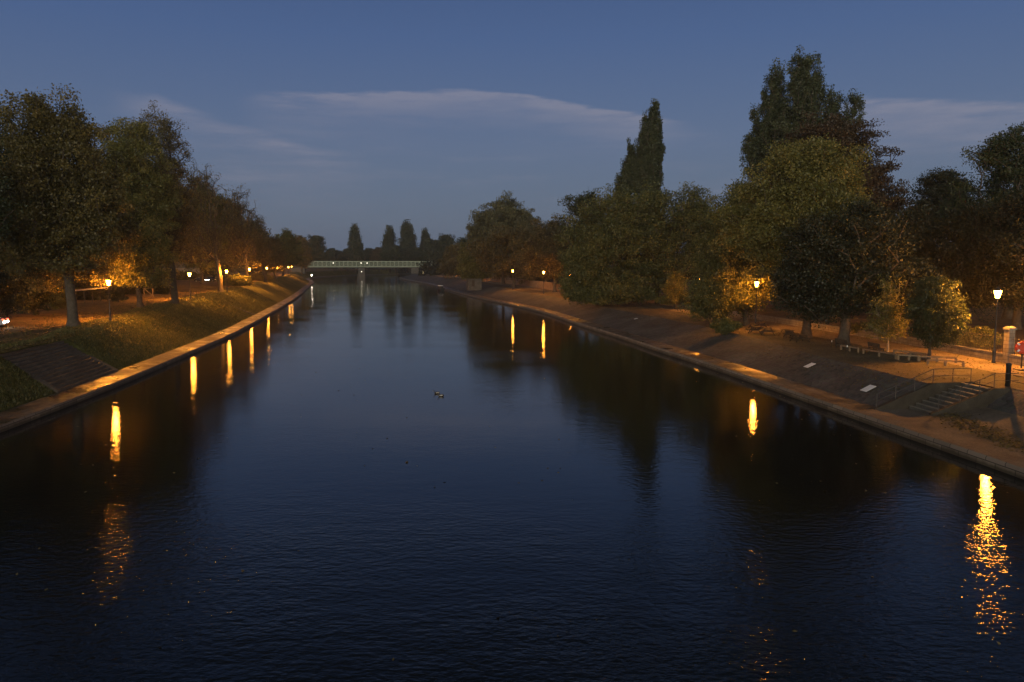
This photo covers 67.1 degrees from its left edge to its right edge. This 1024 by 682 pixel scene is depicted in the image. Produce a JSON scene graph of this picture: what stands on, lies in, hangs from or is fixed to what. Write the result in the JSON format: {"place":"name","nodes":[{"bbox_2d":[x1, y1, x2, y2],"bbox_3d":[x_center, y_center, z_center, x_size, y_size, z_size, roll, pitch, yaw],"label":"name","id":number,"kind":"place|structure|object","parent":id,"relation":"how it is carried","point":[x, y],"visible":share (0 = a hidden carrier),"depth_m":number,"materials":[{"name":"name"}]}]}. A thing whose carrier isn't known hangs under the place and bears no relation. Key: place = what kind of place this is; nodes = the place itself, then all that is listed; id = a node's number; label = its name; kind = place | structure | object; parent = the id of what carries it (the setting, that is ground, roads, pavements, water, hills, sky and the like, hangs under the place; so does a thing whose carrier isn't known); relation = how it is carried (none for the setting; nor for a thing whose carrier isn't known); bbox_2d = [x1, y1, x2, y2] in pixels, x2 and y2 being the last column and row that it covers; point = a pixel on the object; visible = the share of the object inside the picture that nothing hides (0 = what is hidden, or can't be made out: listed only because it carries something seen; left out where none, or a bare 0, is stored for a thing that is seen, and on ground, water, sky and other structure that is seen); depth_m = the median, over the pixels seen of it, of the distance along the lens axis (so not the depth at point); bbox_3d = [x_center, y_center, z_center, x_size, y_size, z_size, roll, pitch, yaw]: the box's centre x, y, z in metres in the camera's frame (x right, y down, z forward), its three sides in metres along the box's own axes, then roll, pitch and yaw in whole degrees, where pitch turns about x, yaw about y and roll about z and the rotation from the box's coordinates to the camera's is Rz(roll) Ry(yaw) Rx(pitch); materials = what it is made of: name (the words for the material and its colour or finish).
{"place":"outdoors","nodes":[
{"label":"outdoors","id":0,"kind":"place"},
{"bbox_2d":[0,270,341,343],"bbox_3d":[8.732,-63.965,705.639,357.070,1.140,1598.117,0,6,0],"label":"promenade path","id":1,"kind":"structure","parent":0,"point":[16,331],"depth_m":86.77,"materials":[{"name":"brown gravel"}]},
{"bbox_2d":[0,285,243,352],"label":"fallen leaves","id":2,"kind":"object","parent":1,"relation":"on","point":[28,345],"visible":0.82,"depth_m":83.46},
{"bbox_2d":[0,273,409,424],"bbox_3d":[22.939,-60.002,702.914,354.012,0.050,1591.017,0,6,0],"label":"quay ledge","id":3,"kind":"object","parent":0,"point":[17,412],"visible":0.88,"depth_m":67.88,"materials":[{"name":"stone"}]},
{"bbox_2d":[0,266,410,334],"bbox_3d":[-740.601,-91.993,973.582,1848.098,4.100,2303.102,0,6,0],"label":"park ground","id":4,"kind":"structure","parent":0,"point":[101,305],"depth_m":113.43,"materials":[{"name":"soil"},{"name":"grass"}]},
{"bbox_2d":[0,101,26,244],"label":"broadleaf tree","id":5,"kind":"object","parent":4,"relation":"on","point":[3,133],"visible":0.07,"depth_m":90.84,"materials":[{"name":"green plant"}]},
{"bbox_2d":[0,268,41,317],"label":"shrub","id":6,"kind":"object","parent":4,"relation":"on","point":[12,291],"visible":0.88,"depth_m":87.06,"materials":[{"name":"green plant"}]},
{"bbox_2d":[19,278,61,314],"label":"shrub","id":7,"kind":"object","parent":4,"relation":"on","point":[44,297],"visible":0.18,"depth_m":92.64,"materials":[{"name":"green plant"}]},
{"bbox_2d":[44,283,66,308],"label":"shrub","id":8,"kind":"object","parent":4,"relation":"on","point":[60,301],"visible":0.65,"depth_m":103.53,"materials":[{"name":"green plant"}]},
{"bbox_2d":[63,275,111,293],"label":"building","id":9,"kind":"structure","parent":4,"relation":"on","point":[78,285],"depth_m":137.58,"materials":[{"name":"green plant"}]},
{"bbox_2d":[77,291,111,299],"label":"shrub","id":10,"kind":"object","parent":4,"relation":"on","point":[88,296],"visible":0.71,"depth_m":127.03,"materials":[{"name":"green plant"}]},
{"bbox_2d":[60,116,141,292],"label":"broadleaf tree","id":11,"kind":"object","parent":4,"relation":"on","point":[103,151],"visible":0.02,"depth_m":145.77,"materials":[{"name":"green plant"}]},
{"bbox_2d":[104,285,130,301],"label":"shrub","id":12,"kind":"object","parent":4,"relation":"on","point":[117,294],"visible":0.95,"depth_m":121.50,"materials":[{"name":"green plant"}]},
{"bbox_2d":[101,277,160,294],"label":"shrub","id":13,"kind":"object","parent":4,"relation":"on","point":[132,291],"visible":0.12,"depth_m":147.72,"materials":[{"name":"green plant"}]},
{"bbox_2d":[149,283,170,293],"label":"shrub","id":14,"kind":"object","parent":4,"relation":"on","point":[163,290],"visible":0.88,"depth_m":148.80,"materials":[{"name":"green plant"}]},
{"bbox_2d":[144,158,209,285],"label":"broadleaf tree","id":15,"kind":"object","parent":4,"relation":"on","point":[186,253],"visible":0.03,"depth_m":182.43,"materials":[{"name":"green plant"}]},
{"bbox_2d":[163,270,199,279],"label":"shrub","id":16,"kind":"object","parent":4,"relation":"on","point":[183,275],"visible":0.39,"depth_m":258.77,"materials":[{"name":"green plant"}]},
{"bbox_2d":[163,262,199,277],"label":"house","id":17,"kind":"structure","parent":4,"relation":"on","point":[180,268],"depth_m":280.31,"materials":[{"name":"stone"}]},
{"bbox_2d":[182,174,234,283],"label":"broadleaf tree","id":18,"kind":"object","parent":4,"relation":"on","point":[204,265],"visible":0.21,"depth_m":210.99,"materials":[{"name":"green plant"}]},
{"bbox_2d":[209,197,259,274],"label":"broadleaf tree","id":19,"kind":"object","parent":4,"relation":"on","point":[224,268],"visible":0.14,"depth_m":265.48,"materials":[{"name":"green plant"}]},
{"bbox_2d":[234,221,278,274],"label":"broadleaf tree","id":20,"kind":"object","parent":4,"relation":"on","point":[267,234],"visible":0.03,"depth_m":336.02,"materials":[{"name":"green plant"}]},
{"bbox_2d":[346,223,364,272],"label":"poplar tree","id":21,"kind":"object","parent":4,"relation":"on","point":[355,245],"visible":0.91,"depth_m":652.26,"materials":[{"name":"green plant"}]},
{"bbox_2d":[379,225,397,272],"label":"poplar tree","id":22,"kind":"object","parent":4,"relation":"on","point":[389,239],"visible":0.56,"depth_m":651.97,"materials":[{"name":"green plant"}]},
{"bbox_2d":[397,219,417,272],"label":"poplar tree","id":23,"kind":"object","parent":4,"relation":"on","point":[407,240],"visible":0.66,"depth_m":640.71,"materials":[{"name":"green plant"}]},
{"bbox_2d":[418,227,430,249],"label":"poplar tree","id":24,"kind":"object","parent":4,"relation":"on","point":[425,234],"visible":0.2,"depth_m":681.75,"materials":[{"name":"green plant"}]},
{"bbox_2d":[0,269,422,411],"bbox_3d":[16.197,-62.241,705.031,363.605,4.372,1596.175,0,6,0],"label":"grass bank","id":25,"kind":"structure","parent":0,"point":[279,289],"depth_m":108.03,"materials":[{"name":"plant"}]},
{"bbox_2d":[0,337,117,392],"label":"stone steps","id":26,"kind":"structure","parent":25,"relation":"on","point":[58,367],"depth_m":62.11,"materials":[{"name":"stone"}]},
{"bbox_2d":[0,83,149,326],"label":"broadleaf tree","id":27,"kind":"object","parent":25,"relation":"on","point":[78,237],"visible":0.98,"depth_m":75.79,"materials":[{"name":"green plant"}]},
{"bbox_2d":[0,287,272,406],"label":"fallen leaves","id":28,"kind":"object","parent":25,"relation":"on","point":[136,337],"visible":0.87,"depth_m":85.11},
{"bbox_2d":[88,116,185,306],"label":"broadleaf tree","id":29,"kind":"object","parent":25,"relation":"on","point":[137,268],"visible":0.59,"depth_m":107.45,"materials":[{"name":"green plant"}]},
{"bbox_2d":[0,287,275,410],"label":"grass tufts","id":30,"kind":"object","parent":25,"relation":"on","point":[101,329],"visible":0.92,"depth_m":87.11,"materials":[{"name":"plant"}]},
{"bbox_2d":[125,100,210,303],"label":"broadleaf tree","id":31,"kind":"object","parent":25,"relation":"on","point":[168,145],"visible":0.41,"depth_m":119.58,"materials":[{"name":"green plant"}]},
{"bbox_2d":[176,161,237,291],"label":"broadleaf tree","id":32,"kind":"object","parent":25,"relation":"on","point":[215,243],"visible":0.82,"depth_m":161.96,"materials":[{"name":"green plant"}]},
{"bbox_2d":[216,273,252,285],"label":"shrub","id":33,"kind":"object","parent":25,"relation":"on","point":[236,279],"visible":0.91,"depth_m":202.11,"materials":[{"name":"green plant"}]},
{"bbox_2d":[217,183,262,284],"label":"broadleaf tree","id":34,"kind":"object","parent":25,"relation":"on","point":[238,236],"visible":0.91,"depth_m":211.41,"materials":[{"name":"green plant"}]},
{"bbox_2d":[239,209,271,281],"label":"broadleaf tree","id":35,"kind":"object","parent":25,"relation":"on","point":[262,255],"visible":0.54,"depth_m":245.42,"materials":[{"name":"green plant"}]},
{"bbox_2d":[250,273,274,280],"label":"shrub","id":36,"kind":"object","parent":25,"relation":"on","point":[256,276],"visible":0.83,"depth_m":267.75,"materials":[{"name":"green plant"}]},
{"bbox_2d":[254,236,290,278],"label":"broadleaf tree","id":37,"kind":"object","parent":25,"relation":"on","point":[277,261],"visible":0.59,"depth_m":296.37,"materials":[{"name":"green plant"}]},
{"bbox_2d":[274,227,305,275],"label":"broadleaf tree","id":38,"kind":"object","parent":25,"relation":"on","point":[293,250],"visible":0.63,"depth_m":365.03,"materials":[{"name":"green plant"}]},
{"bbox_2d":[295,235,313,274],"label":"broadleaf tree","id":39,"kind":"object","parent":25,"relation":"on","point":[308,260],"visible":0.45,"depth_m":424.76,"materials":[{"name":"green plant"}]},
{"bbox_2d":[307,234,328,271],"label":"broadleaf tree","id":40,"kind":"object","parent":25,"relation":"on","point":[319,253],"visible":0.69,"depth_m":609.63,"materials":[{"name":"green plant"}]},
{"bbox_2d":[325,248,344,270],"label":"broadleaf tree","id":41,"kind":"object","parent":25,"relation":"on","point":[334,254],"visible":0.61,"depth_m":691.32,"materials":[{"name":"green plant"}]},
{"bbox_2d":[362,248,373,271],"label":"broadleaf tree","id":42,"kind":"object","parent":25,"relation":"on","point":[367,252],"visible":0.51,"depth_m":711.91,"materials":[{"name":"green plant"}]},
{"bbox_2d":[369,247,381,271],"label":"broadleaf tree","id":43,"kind":"object","parent":25,"relation":"on","point":[375,256],"visible":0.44,"depth_m":692.52,"materials":[{"name":"green plant"}]},
{"bbox_2d":[380,245,407,272],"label":"broadleaf tree","id":44,"kind":"object","parent":25,"relation":"on","point":[395,253],"visible":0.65,"depth_m":631.56,"materials":[{"name":"green plant"}]},
{"bbox_2d":[0,274,1023,681],"bbox_3d":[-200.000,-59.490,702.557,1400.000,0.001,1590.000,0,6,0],"label":"river","id":45,"kind":"structure","parent":0,"point":[412,516],"depth_m":30.08,"materials":[{"name":"blue liquid"}]},
{"bbox_2d":[0,273,410,432],"bbox_3d":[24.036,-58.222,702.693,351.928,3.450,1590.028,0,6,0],"label":"quay edge","id":46,"kind":"object","parent":45,"relation":"in","point":[37,414],"visible":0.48,"depth_m":62.63,"materials":[{"name":"stone"}]},
{"bbox_2d":[291,261,433,277],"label":"railway bridge","id":47,"kind":"structure","parent":45,"relation":"in","point":[363,265],"depth_m":588.37,"materials":[{"name":"green paint"}]},
{"bbox_2d":[16,327,1013,660],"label":"floating leaves","id":48,"kind":"object","parent":45,"relation":"on","point":[494,447],"visible":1,"depth_m":35.79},
{"bbox_2d":[399,278,1023,479],"bbox_3d":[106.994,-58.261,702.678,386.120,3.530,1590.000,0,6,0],"label":"quay edge","id":49,"kind":"object","parent":45,"relation":"in","point":[988,461],"visible":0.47,"depth_m":51.79,"materials":[{"name":"stone"}]},
{"bbox_2d":[0,0,1023,256],"label":"sky","id":50,"kind":"structure","parent":0,"point":[333,116],"materials":[{"name":"blue"}]},
{"bbox_2d":[399,277,874,409],"bbox_3d":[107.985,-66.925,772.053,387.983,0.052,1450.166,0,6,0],"label":"quay ledge","id":51,"kind":"object","parent":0,"point":[841,401],"visible":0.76,"depth_m":71.80,"materials":[{"name":"stone"}]},
{"bbox_2d":[402,274,927,406],"bbox_3d":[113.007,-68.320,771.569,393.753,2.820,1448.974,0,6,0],"label":"cobbled bank","id":52,"kind":"structure","parent":0,"point":[833,380],"depth_m":80.74,"materials":[{"name":"stone"}]},
{"bbox_2d":[406,247,425,260],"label":"broadleaf tree","id":53,"kind":"object","parent":52,"relation":"on","point":[413,255],"visible":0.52,"depth_m":631.44,"materials":[{"name":"green plant"}]},
{"bbox_2d":[467,279,481,290],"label":"stone hut","id":54,"kind":"object","parent":52,"relation":"on","point":[474,284],"visible":0.95,"depth_m":259.46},
{"bbox_2d":[709,317,742,334],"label":"shrub","id":55,"kind":"object","parent":52,"relation":"on","point":[726,325],"visible":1,"depth_m":87.66,"materials":[{"name":"green plant"}]},
{"bbox_2d":[578,301,1023,393],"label":"fallen leaves","id":56,"kind":"object","parent":52,"relation":"on","point":[836,348],"visible":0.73,"depth_m":66.66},
{"bbox_2d":[415,273,1023,382],"bbox_3d":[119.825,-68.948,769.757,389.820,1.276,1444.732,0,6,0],"label":"riverside ground","id":57,"kind":"structure","parent":0,"point":[833,353],"depth_m":67.87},
{"bbox_2d":[436,242,464,278],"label":"broadleaf tree","id":58,"kind":"object","parent":57,"relation":"on","point":[448,263],"visible":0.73,"depth_m":380.17,"materials":[{"name":"green plant"}]},
{"bbox_2d":[454,236,498,280],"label":"broadleaf tree","id":59,"kind":"object","parent":57,"relation":"on","point":[468,268],"visible":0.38,"depth_m":300.18,"materials":[{"name":"green plant"}]},
{"bbox_2d":[464,221,537,286],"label":"broadleaf tree","id":60,"kind":"object","parent":57,"relation":"on","point":[499,258],"visible":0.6,"depth_m":245.68,"materials":[{"name":"green plant"}]},
{"bbox_2d":[81,243,951,277],"bbox_3d":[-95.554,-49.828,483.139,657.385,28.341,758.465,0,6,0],"label":"distant wood","id":61,"kind":"object","parent":57,"relation":"on","point":[426,266],"visible":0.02,"depth_m":489.93,"materials":[{"name":"green plant"}]},
{"bbox_2d":[553,200,660,305],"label":"broadleaf tree","id":62,"kind":"object","parent":57,"relation":"on","point":[592,278],"visible":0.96,"depth_m":142.65,"materials":[{"name":"green plant"}]},
{"bbox_2d":[677,178,781,325],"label":"broadleaf tree","id":63,"kind":"object","parent":57,"relation":"on","point":[721,286],"visible":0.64,"depth_m":95.87,"materials":[{"name":"green plant"}]},
{"bbox_2d":[707,132,893,337],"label":"broadleaf tree","id":64,"kind":"object","parent":57,"relation":"on","point":[822,176],"visible":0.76,"depth_m":80.05,"materials":[{"name":"green plant"}]},
{"bbox_2d":[766,196,945,346],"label":"broadleaf tree","id":65,"kind":"object","parent":57,"relation":"on","point":[825,280],"visible":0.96,"depth_m":71.84,"materials":[{"name":"green plant"}]},
{"bbox_2d":[861,273,913,351],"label":"young tree","id":66,"kind":"object","parent":57,"relation":"on","point":[890,319],"visible":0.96,"depth_m":68.75,"materials":[{"name":"green plant"}]},
{"bbox_2d":[899,275,971,358],"bbox_3d":[34.742,-1.869,62.960,5.535,6.984,5.351,0,6,0],"label":"young tree","id":67,"kind":"object","parent":57,"relation":"on","point":[933,305],"visible":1,"depth_m":62.36,"materials":[{"name":"green plant"}]},
{"bbox_2d":[926,359,964,366],"bbox_3d":[33.550,1.740,59.762,2.603,0.545,0.180,4,7,34],"label":"timber rail","id":68,"kind":"object","parent":57,"relation":"on","point":[945,362],"visible":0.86,"depth_m":59.71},
{"bbox_2d":[424,273,1023,377],"bbox_3d":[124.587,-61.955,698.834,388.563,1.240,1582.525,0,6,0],"label":"riverside path","id":69,"kind":"structure","parent":0,"point":[991,367],"depth_m":74.74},
{"bbox_2d":[465,190,540,283],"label":"broadleaf tree","id":70,"kind":"object","parent":69,"relation":"on","point":[503,213],"visible":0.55,"depth_m":282.87,"materials":[{"name":"green plant"}]},
{"bbox_2d":[509,212,572,291],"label":"broadleaf tree","id":71,"kind":"object","parent":69,"relation":"on","point":[536,255],"visible":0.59,"depth_m":206.56,"materials":[{"name":"green plant"}]},
{"bbox_2d":[555,187,613,258],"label":"broadleaf tree","id":72,"kind":"object","parent":69,"relation":"on","point":[579,199],"visible":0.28,"depth_m":188.69,"materials":[{"name":"green plant"}]},
{"bbox_2d":[654,270,691,308],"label":"conical tree","id":73,"kind":"object","parent":69,"relation":"on","point":[673,296],"visible":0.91,"depth_m":134.96,"materials":[{"name":"green plant"}]},
{"bbox_2d":[991,286,1002,362],"bbox_3d":[38.343,-1.276,61.172,0.600,6.090,0.509,0,6,0],"label":"street lamp","id":74,"kind":"object","parent":69,"relation":"on","point":[997,291],"visible":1,"depth_m":61.10,"materials":[{"name":"metal"}]},
{"bbox_2d":[1015,341,1023,367],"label":"lifebuoy","id":75,"kind":"object","parent":69,"relation":"on","point":[1019,346],"visible":1,"depth_m":58.14,"materials":[{"name":"red plastic"}]},
{"bbox_2d":[439,273,1023,365],"bbox_3d":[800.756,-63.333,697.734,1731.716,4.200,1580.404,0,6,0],"label":"park ground","id":76,"kind":"structure","parent":0,"point":[1003,323],"depth_m":99.21,"materials":[{"name":"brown plant"}]},
{"bbox_2d":[419,238,444,266],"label":"broadleaf tree","id":77,"kind":"object","parent":76,"relation":"on","point":[432,250],"visible":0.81,"depth_m":611.57,"materials":[{"name":"green plant"}]},
{"bbox_2d":[438,233,455,249],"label":"broadleaf tree","id":78,"kind":"object","parent":76,"relation":"on","point":[446,240],"visible":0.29,"depth_m":618.97,"materials":[{"name":"green plant"}]},
{"bbox_2d":[489,276,673,305],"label":"brick wall","id":79,"kind":"structure","parent":76,"relation":"on","point":[539,284],"depth_m":243.98,"materials":[{"name":"brick"}]},
{"bbox_2d":[614,137,636,197],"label":"poplar tree","id":80,"kind":"object","parent":76,"relation":"on","point":[624,178],"visible":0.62,"depth_m":183.99,"materials":[{"name":"green plant"}]},
{"bbox_2d":[631,98,665,286],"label":"poplar tree","id":81,"kind":"object","parent":76,"relation":"on","point":[648,155],"visible":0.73,"depth_m":181.24,"materials":[{"name":"green plant"}]},
{"bbox_2d":[590,179,718,303],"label":"broadleaf tree","id":82,"kind":"object","parent":76,"relation":"on","point":[671,239],"visible":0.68,"depth_m":145.45,"materials":[{"name":"green plant"}]},
{"bbox_2d":[739,44,865,307],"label":"poplar tree","id":83,"kind":"object","parent":76,"relation":"on","point":[806,91],"visible":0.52,"depth_m":121.66,"materials":[{"name":"green plant"}]},
{"bbox_2d":[761,110,917,316],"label":"copper tree","id":84,"kind":"object","parent":76,"relation":"on","point":[879,180],"visible":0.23,"depth_m":100.28,"materials":[{"name":"brown plant"}]},
{"bbox_2d":[676,303,1023,365],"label":"wall","id":85,"kind":"structure","parent":76,"relation":"on","point":[1015,359],"depth_m":75.11,"materials":[{"name":"stone"}]},
{"bbox_2d":[689,304,1023,354],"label":"iron fence","id":86,"kind":"object","parent":85,"relation":"on","point":[975,346],"visible":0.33,"depth_m":67.51,"materials":[{"name":"metal"}]},
{"bbox_2d":[850,321,894,333],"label":"shrub","id":87,"kind":"object","parent":76,"relation":"on","point":[857,327],"visible":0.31,"depth_m":84.15,"materials":[{"name":"green plant"}]},
{"bbox_2d":[867,186,918,308],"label":"broadleaf tree","id":88,"kind":"object","parent":76,"relation":"on","point":[905,197],"visible":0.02,"depth_m":114.95,"materials":[{"name":"green plant"}]},
{"bbox_2d":[862,201,947,320],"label":"broadleaf tree","id":89,"kind":"object","parent":76,"relation":"on","point":[925,228],"visible":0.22,"depth_m":93.03,"materials":[{"name":"green plant"}]},
{"bbox_2d":[903,166,981,244],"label":"broadleaf tree","id":90,"kind":"object","parent":76,"relation":"on","point":[937,189],"visible":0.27,"depth_m":122.74,"materials":[{"name":"green plant"}]},
{"bbox_2d":[949,326,977,346],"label":"shrub","id":91,"kind":"object","parent":76,"relation":"on","point":[966,336],"visible":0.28,"depth_m":69.60,"materials":[{"name":"green plant"}]},
{"bbox_2d":[924,198,1006,323],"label":"broadleaf tree","id":92,"kind":"object","parent":76,"relation":"on","point":[956,227],"visible":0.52,"depth_m":87.83,"materials":[{"name":"green plant"}]},
{"bbox_2d":[934,121,1023,318],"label":"broadleaf tree","id":93,"kind":"object","parent":76,"relation":"on","point":[999,154],"visible":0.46,"depth_m":93.67,"materials":[{"name":"green plant"}]},
{"bbox_2d":[968,325,1003,349],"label":"shrub","id":94,"kind":"object","parent":76,"relation":"on","point":[985,330],"visible":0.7,"depth_m":67.93,"materials":[{"name":"green plant"}]},
{"bbox_2d":[961,188,1023,329],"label":"broadleaf tree","id":95,"kind":"object","parent":76,"relation":"on","point":[993,276],"visible":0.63,"depth_m":81.38,"materials":[{"name":"green plant"}]},
{"bbox_2d":[986,173,1023,311],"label":"broadleaf tree","id":96,"kind":"object","parent":76,"relation":"on","point":[1016,246],"visible":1,"depth_m":70.88,"materials":[{"name":"green plant"}]},
{"bbox_2d":[1002,326,1016,362],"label":"gate pillar","id":97,"kind":"structure","parent":76,"relation":"on","point":[1008,341],"depth_m":61.10,"materials":[{"name":"stone"}]},
{"bbox_2d":[852,409,924,416],"bbox_3d":[26.559,4.557,49.903,8.540,0.040,2.217,-1,6,-7],"label":"landing","id":98,"kind":"object","parent":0,"point":[881,412],"visible":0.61,"depth_m":49.56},
{"bbox_2d":[873,368,1018,414],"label":"stone steps","id":99,"kind":"structure","parent":98,"relation":"on","point":[935,398],"depth_m":50.03,"materials":[{"name":"stone"}]},
{"bbox_2d":[873,407,1023,467],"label":"landing","id":100,"kind":"object","parent":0,"point":[934,427],"visible":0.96,"depth_m":44.15,"materials":[{"name":"stone"}]},
{"bbox_2d":[924,411,1023,452],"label":"fallen leaves","id":101,"kind":"object","parent":100,"relation":"on","point":[987,433],"visible":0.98,"depth_m":43.33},
{"bbox_2d":[975,381,1023,386],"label":"riverside ground","id":102,"kind":"structure","parent":0,"point":[1002,384],"depth_m":50.46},
{"bbox_2d":[1005,363,1011,385],"bbox_3d":[31.950,2.165,49.705,0.340,1.540,0.323,0,6,0],"label":"iron post","id":103,"kind":"object","parent":102,"relation":"on","point":[1008,370],"visible":1,"depth_m":49.60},
{"bbox_2d":[986,388,1023,416],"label":"cobbled bank","id":104,"kind":"structure","parent":0,"point":[1012,401],"depth_m":47.49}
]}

